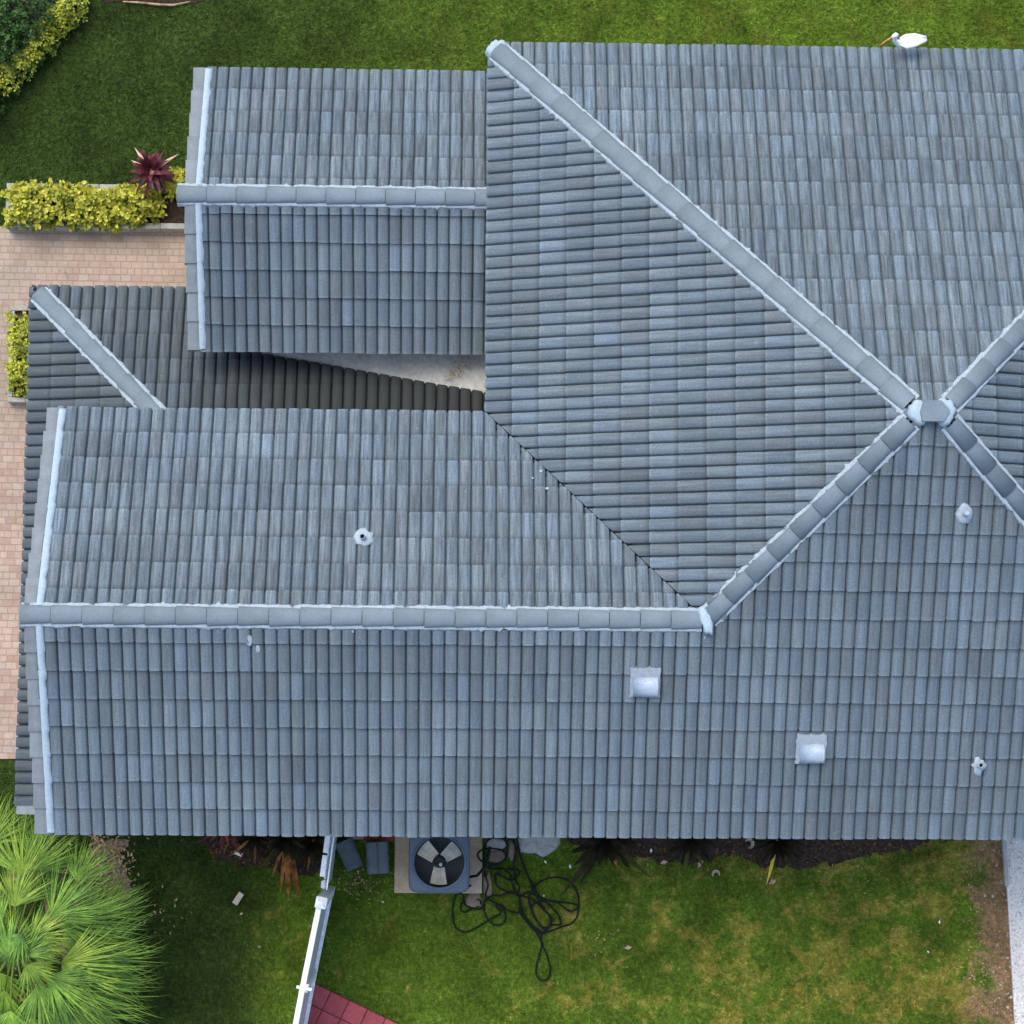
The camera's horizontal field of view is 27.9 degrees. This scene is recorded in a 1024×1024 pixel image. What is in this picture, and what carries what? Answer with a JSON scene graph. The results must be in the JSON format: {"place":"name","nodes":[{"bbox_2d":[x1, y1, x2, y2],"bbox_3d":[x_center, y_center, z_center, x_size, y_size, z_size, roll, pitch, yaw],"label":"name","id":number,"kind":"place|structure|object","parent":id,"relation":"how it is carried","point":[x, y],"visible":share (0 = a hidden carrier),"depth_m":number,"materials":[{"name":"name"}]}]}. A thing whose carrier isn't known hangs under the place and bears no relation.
{"place":"outdoors","nodes":[
{"label":"outdoors","id":0,"kind":"place"},
{"bbox_2d":[0,226,185,758],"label":"driveway","id":1,"kind":"structure","parent":0,"point":[28,259],"depth_m":30.26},
{"bbox_2d":[7,306,29,403],"bbox_3d":[-7.062,-2.290,30.079,0.522,0.200,1.415,1,85,-1],"label":"raised planter","id":2,"kind":"object","parent":1,"relation":"on","point":[18,311],"visible":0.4,"depth_m":30.00,"materials":[{"name":"concrete"}]},
{"bbox_2d":[3,310,29,396],"bbox_3d":[-7.059,-2.298,29.794,0.653,0.536,1.296,1,85,-1],"label":"golden shrub","id":3,"kind":"object","parent":2,"relation":"on","point":[17,343],"visible":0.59,"depth_m":29.72,"materials":[{"name":"yellow plant"}]},
{"bbox_2d":[0,0,1023,1023],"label":"ground","id":4,"kind":"structure","parent":0,"point":[996,897],"depth_m":29.69,"materials":[{"name":"green plant"}]},
{"bbox_2d":[0,0,87,99],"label":"mulch bed","id":5,"kind":"object","parent":4,"relation":"on","point":[29,4],"visible":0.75,"depth_m":30.65,"materials":[{"name":"brown soil"}]},
{"bbox_2d":[0,60,22,98],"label":"border shrub","id":6,"kind":"object","parent":5,"relation":"on","point":[7,87],"visible":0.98,"depth_m":30.27,"materials":[{"name":"yellow plant"}]},
{"bbox_2d":[0,8,27,82],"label":"dark shrub","id":7,"kind":"object","parent":5,"relation":"on","point":[5,47],"visible":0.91,"depth_m":30.13,"materials":[{"name":"green plant"}]},
{"bbox_2d":[10,52,36,80],"bbox_3d":[-7.208,-6.613,30.366,0.392,0.450,0.481,1,85,-1],"label":"border shrub","id":8,"kind":"object","parent":5,"relation":"on","point":[21,65],"visible":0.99,"depth_m":30.29,"materials":[{"name":"yellow plant"}]},
{"bbox_2d":[0,0,61,58],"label":"dark shrub","id":9,"kind":"object","parent":5,"relation":"on","point":[15,13],"visible":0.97,"depth_m":30.05,"materials":[{"name":"green plant"}]},
{"bbox_2d":[20,38,46,67],"bbox_3d":[-7.065,-6.823,30.358,0.392,0.514,0.484,1,85,-1],"label":"border shrub","id":10,"kind":"object","parent":5,"relation":"on","point":[36,54],"visible":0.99,"depth_m":30.28,"materials":[{"name":"yellow plant"}]},
{"bbox_2d":[33,18,62,56],"bbox_3d":[-6.884,-7.028,30.380,0.463,0.520,0.579,1,85,-1],"label":"border shrub","id":11,"kind":"object","parent":5,"relation":"on","point":[50,40],"visible":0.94,"depth_m":30.31,"materials":[{"name":"yellow plant"}]},
{"bbox_2d":[43,3,75,42],"bbox_3d":[-6.693,-7.279,30.390,0.510,0.556,0.544,37,85,2],"label":"border shrub","id":12,"kind":"object","parent":5,"relation":"on","point":[62,18],"visible":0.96,"depth_m":30.33,"materials":[{"name":"yellow plant"}]},
{"bbox_2d":[53,0,89,28],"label":"border shrub","id":13,"kind":"object","parent":5,"relation":"on","point":[74,3],"visible":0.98,"depth_m":30.41,"materials":[{"name":"yellow plant"}]},
{"bbox_2d":[0,789,170,1023],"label":"fan palm","id":14,"kind":"object","parent":4,"relation":"on","point":[75,991],"visible":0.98,"depth_m":27.35,"materials":[{"name":"green plant"}]},
{"bbox_2d":[5,183,184,232],"bbox_3d":[-6.045,-4.460,30.274,2.702,0.280,0.653,1,85,-1],"label":"raised planter","id":15,"kind":"object","parent":4,"relation":"on","point":[172,221],"visible":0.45,"depth_m":30.20,"materials":[{"name":"concrete"}]},
{"bbox_2d":[0,178,89,233],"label":"golden shrub","id":16,"kind":"object","parent":15,"relation":"on","point":[20,193],"visible":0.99,"depth_m":29.88,"materials":[{"name":"yellow plant"}]},
{"bbox_2d":[68,184,128,233],"bbox_3d":[-6.068,-4.434,30.003,0.954,0.502,0.716,1,85,-1],"label":"golden shrub","id":17,"kind":"object","parent":15,"relation":"in","point":[90,207],"visible":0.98,"depth_m":29.91,"materials":[{"name":"yellow plant"}]},
{"bbox_2d":[105,182,167,229],"bbox_3d":[-5.516,-4.492,29.981,0.977,0.545,0.728,1,85,-1],"label":"golden shrub","id":18,"kind":"object","parent":15,"relation":"on","point":[122,205],"visible":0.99,"depth_m":29.92,"materials":[{"name":"yellow plant"}]},
{"bbox_2d":[129,147,177,197],"bbox_3d":[-5.178,-4.901,29.860,0.744,0.836,0.782,1,85,-1],"label":"red cordyline","id":19,"kind":"object","parent":15,"relation":"in","point":[152,170],"visible":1,"depth_m":29.69,"materials":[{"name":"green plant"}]},
{"bbox_2d":[161,166,184,201],"bbox_3d":[-4.869,-4.808,30.096,0.561,0.408,0.533,1,85,-1],"label":"golden shrub","id":20,"kind":"object","parent":15,"relation":"in","point":[171,187],"visible":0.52,"depth_m":29.99,"materials":[{"name":"yellow plant"}]},
{"bbox_2d":[87,835,138,903],"bbox_3d":[-5.746,5.125,29.509,0.644,0.030,1.100,-11,85,-3],"label":"mulch bed","id":21,"kind":"object","parent":4,"relation":"on","point":[124,841],"visible":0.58,"depth_m":29.51,"materials":[{"name":"soil"}]},
{"bbox_2d":[1,835,191,1022],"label":"leaf litter","id":22,"kind":"object","parent":21,"relation":"on","point":[114,857],"visible":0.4,"depth_m":29.47,"materials":[{"name":"brown plant"}]},
{"bbox_2d":[102,0,212,3],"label":"mulch bed","id":23,"kind":"object","parent":4,"relation":"on","point":[164,1],"visible":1,"depth_m":30.73,"materials":[{"name":"brown soil"}]},
{"bbox_2d":[123,1,189,5],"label":"fallen branch","id":24,"kind":"object","parent":23,"relation":"on","point":[157,4],"visible":1,"depth_m":30.67,"materials":[{"name":"plant"}]},
{"bbox_2d":[200,834,321,877],"bbox_3d":[-3.595,4.655,29.610,1.972,0.032,1.211,1,85,-1],"label":"mulch bed","id":25,"kind":"object","parent":4,"relation":"on","point":[314,867],"visible":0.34,"depth_m":29.56,"materials":[{"name":"brown soil"}]},
{"bbox_2d":[196,834,242,856],"bbox_3d":[-4.079,4.540,29.406,0.708,0.446,0.709,20,84,0],"label":"bromeliad","id":26,"kind":"object","parent":25,"relation":"on","point":[233,839],"visible":0.24,"depth_m":29.41,"materials":[{"name":"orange plant"}]},
{"bbox_2d":[232,834,268,861],"bbox_3d":[-3.637,4.621,29.377,0.706,0.468,0.790,22,84,1],"label":"bromeliad","id":27,"kind":"object","parent":25,"relation":"on","point":[255,841],"visible":0.57,"depth_m":29.36,"materials":[{"name":"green plant"}]},
{"bbox_2d":[259,834,312,899],"bbox_3d":[-3.163,4.844,29.238,1.108,0.724,1.322,1,85,-1],"label":"bromeliad","id":28,"kind":"object","parent":25,"relation":"on","point":[283,848],"visible":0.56,"depth_m":29.21,"materials":[{"name":"brown plant"}]},
{"bbox_2d":[290,834,346,870],"bbox_3d":[-2.877,4.694,29.314,0.869,0.616,0.705,-41,87,-5],"label":"bromeliad","id":29,"kind":"object","parent":25,"relation":"on","point":[316,847],"visible":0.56,"depth_m":29.22,"materials":[{"name":"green plant"}]},
{"bbox_2d":[293,885,334,1023],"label":"white fence","id":30,"kind":"object","parent":4,"relation":"on","point":[323,901],"visible":1,"depth_m":28.03,"materials":[{"name":"plastic"}]},
{"bbox_2d":[320,834,336,889],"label":"fence gate","id":31,"kind":"structure","parent":4,"relation":"on","point":[327,863],"depth_m":27.91,"materials":[{"name":"plastic"}]},
{"bbox_2d":[336,837,363,871],"bbox_3d":[-2.329,4.905,29.504,0.265,0.182,0.434,-24,86,-4],"label":"tile stack","id":32,"kind":"object","parent":4,"relation":"on","point":[348,852],"visible":1,"depth_m":29.43,"materials":[{"name":"grey tile"}]},
{"bbox_2d":[308,983,397,1023],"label":"patio","id":33,"kind":"structure","parent":4,"relation":"on","point":[336,1004],"depth_m":29.35,"materials":[{"name":"red brick"}]},
{"bbox_2d":[352,834,363,838],"bbox_3d":[-2.227,4.654,29.608,0.200,0.065,0.095,1,85,-1],"label":"brick","id":34,"kind":"object","parent":4,"relation":"on","point":[358,837],"visible":0.48,"depth_m":29.57,"materials":[{"name":"brick"}]},
{"bbox_2d":[365,834,378,839],"bbox_3d":[-2.007,4.655,29.614,0.200,0.065,0.095,-1,85,-2],"label":"brick","id":35,"kind":"object","parent":4,"relation":"on","point":[368,837],"visible":0.5,"depth_m":29.58,"materials":[{"name":"red brick"}]},
{"bbox_2d":[366,841,388,873],"bbox_3d":[-1.923,4.941,29.474,0.325,0.256,0.451,-3,85,-2],"label":"tile stack","id":36,"kind":"object","parent":4,"relation":"on","point":[377,855],"visible":1,"depth_m":29.36,"materials":[{"name":"grey tile"}]},
{"bbox_2d":[380,835,394,841],"bbox_3d":[-1.787,4.678,29.618,0.200,0.065,0.095,5,84,-1],"label":"brick","id":37,"kind":"object","parent":4,"relation":"on","point":[392,838],"visible":0.57,"depth_m":29.58,"materials":[{"name":"red brick"}]},
{"bbox_2d":[394,835,481,892],"bbox_3d":[-1.056,4.913,29.599,1.253,0.100,1.100,1,85,-1],"label":"concrete pad","id":38,"kind":"object","parent":4,"relation":"on","point":[401,877],"visible":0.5,"depth_m":29.53,"materials":[{"name":"grey concrete"}]},
{"bbox_2d":[409,835,490,892],"bbox_3d":[-0.870,4.925,29.141,1.159,0.818,0.850,1,85,-1],"label":"air conditioner","id":39,"kind":"object","parent":38,"relation":"on","point":[439,864],"visible":0.84,"depth_m":28.89,"materials":[{"name":"paint"}]},
{"bbox_2d":[465,893,481,906],"bbox_3d":[-0.551,5.563,29.584,0.260,0.072,0.252,1,85,-1],"label":"stone","id":40,"kind":"object","parent":4,"relation":"on","point":[471,901],"visible":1,"depth_m":29.55,"materials":[{"name":"grey stone"}]},
{"bbox_2d":[483,869,491,897],"bbox_3d":[-0.353,5.353,29.610,0.146,0.072,0.446,1,85,-1],"label":"stone","id":41,"kind":"object","parent":4,"relation":"on","point":[489,892],"visible":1,"depth_m":29.58,"materials":[{"name":"grey stone"}]},
{"bbox_2d":[485,850,504,862],"bbox_3d":[-0.240,4.952,29.641,0.310,0.092,0.224,1,85,-1],"label":"stone","id":42,"kind":"object","parent":4,"relation":"on","point":[496,856],"visible":0.84,"depth_m":29.60,"materials":[{"name":"grey stone"}]},
{"bbox_2d":[485,838,505,849],"bbox_3d":[-0.233,4.772,29.653,0.333,0.102,0.201,1,85,-1],"label":"stone","id":43,"kind":"object","parent":4,"relation":"on","point":[496,843],"visible":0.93,"depth_m":29.61,"materials":[{"name":"grey stone"}]},
{"bbox_2d":[0,768,1013,1023],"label":"lawn grass","id":44,"kind":"structure","parent":4,"relation":"on","point":[566,950],"depth_m":29.55,"materials":[{"name":"green plant"}]},
{"bbox_2d":[232,891,243,904],"bbox_3d":[-3.913,5.523,29.459,0.085,0.040,0.185,33,87,-3],"label":"wood block","id":45,"kind":"object","parent":44,"relation":"on","point":[238,898],"depth_m":29.44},
{"bbox_2d":[508,840,514,860],"bbox_3d":[-0.007,4.864,29.661,0.120,0.082,0.338,1,85,-1],"label":"stone","id":46,"kind":"object","parent":4,"relation":"on","point":[511,847],"visible":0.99,"depth_m":29.62,"materials":[{"name":"grey stone"}]},
{"bbox_2d":[0,0,1023,225],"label":"lawn grass","id":47,"kind":"structure","parent":4,"relation":"on","point":[403,61],"depth_m":30.73,"materials":[{"name":"green plant"}]},
{"bbox_2d":[452,835,579,981],"bbox_3d":[0.002,5.538,29.493,2.077,0.215,1.578,31,85,2],"label":"garden hose","id":48,"kind":"object","parent":4,"relation":"on","point":[538,903],"visible":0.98,"depth_m":29.54,"materials":[{"name":"black rubber"}]},
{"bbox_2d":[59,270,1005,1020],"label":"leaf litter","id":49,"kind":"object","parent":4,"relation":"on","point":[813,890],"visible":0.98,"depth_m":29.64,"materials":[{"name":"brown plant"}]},
{"bbox_2d":[516,835,560,856],"bbox_3d":[0.381,4.789,29.691,0.665,0.056,0.386,1,85,-1],"label":"rubble patch","id":50,"kind":"object","parent":4,"relation":"on","point":[525,844],"visible":0.78,"depth_m":29.66,"materials":[{"name":"stone"}]},
{"bbox_2d":[188,838,978,876],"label":"leaf litter","id":51,"kind":"object","parent":4,"relation":"on","point":[647,857],"visible":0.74,"depth_m":29.71,"materials":[{"name":"brown plant"}]},
{"bbox_2d":[565,835,928,869],"bbox_3d":[3.608,4.589,29.808,5.950,0.032,1.166,1,85,-1],"label":"mulch bed","id":52,"kind":"object","parent":4,"relation":"on","point":[836,855],"visible":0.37,"depth_m":29.77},
{"bbox_2d":[561,836,652,894],"bbox_3d":[1.358,4.751,29.348,1.318,0.762,1.429,1,85,-1],"label":"bromeliad","id":53,"kind":"object","parent":52,"relation":"on","point":[601,849],"visible":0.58,"depth_m":29.32,"materials":[{"name":"green plant"}]},
{"bbox_2d":[665,836,720,876],"bbox_3d":[2.564,4.686,29.442,0.891,0.652,1.064,1,85,-1],"label":"bromeliad","id":54,"kind":"object","parent":52,"relation":"on","point":[688,847],"visible":0.34,"depth_m":29.40,"materials":[{"name":"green plant"}]},
{"bbox_2d":[745,838,753,848],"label":"curled leaf","id":55,"kind":"object","parent":52,"relation":"on","point":[752,844],"visible":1,"depth_m":29.73,"materials":[{"name":"grey plant"}]},
{"bbox_2d":[747,837,806,884],"bbox_3d":[3.845,4.749,29.453,0.931,0.687,0.996,-30,86,-4],"label":"bromeliad","id":56,"kind":"object","parent":52,"relation":"on","point":[778,847],"visible":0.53,"depth_m":29.38,"materials":[{"name":"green plant"}]},
{"bbox_2d":[984,850,1012,1020],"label":"spilled gravel","id":57,"kind":"structure","parent":4,"relation":"on","point":[996,865],"depth_m":29.71,"materials":[{"name":"grey gravel"}]},
{"bbox_2d":[1001,838,1008,885],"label":"path kerb","id":58,"kind":"structure","parent":4,"relation":"on","point":[1005,862],"depth_m":29.77,"materials":[{"name":"grey concrete"}]},
{"bbox_2d":[1006,838,1023,1023],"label":"gravel path","id":59,"kind":"structure","parent":4,"relation":"on","point":[1020,909],"depth_m":29.73,"materials":[{"name":"grey gravel"}]},
{"bbox_2d":[14,39,1023,839],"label":"house","id":60,"kind":"structure","parent":0,"point":[576,439],"depth_m":25.69,"materials":[{"name":"tile"}]},
{"bbox_2d":[879,32,926,50],"bbox_3d":[5.074,-6.110,26.799,0.651,0.485,0.205,1,85,-1],"label":"white bird","id":61,"kind":"object","parent":60,"relation":"on","point":[906,41],"visible":1,"depth_m":26.74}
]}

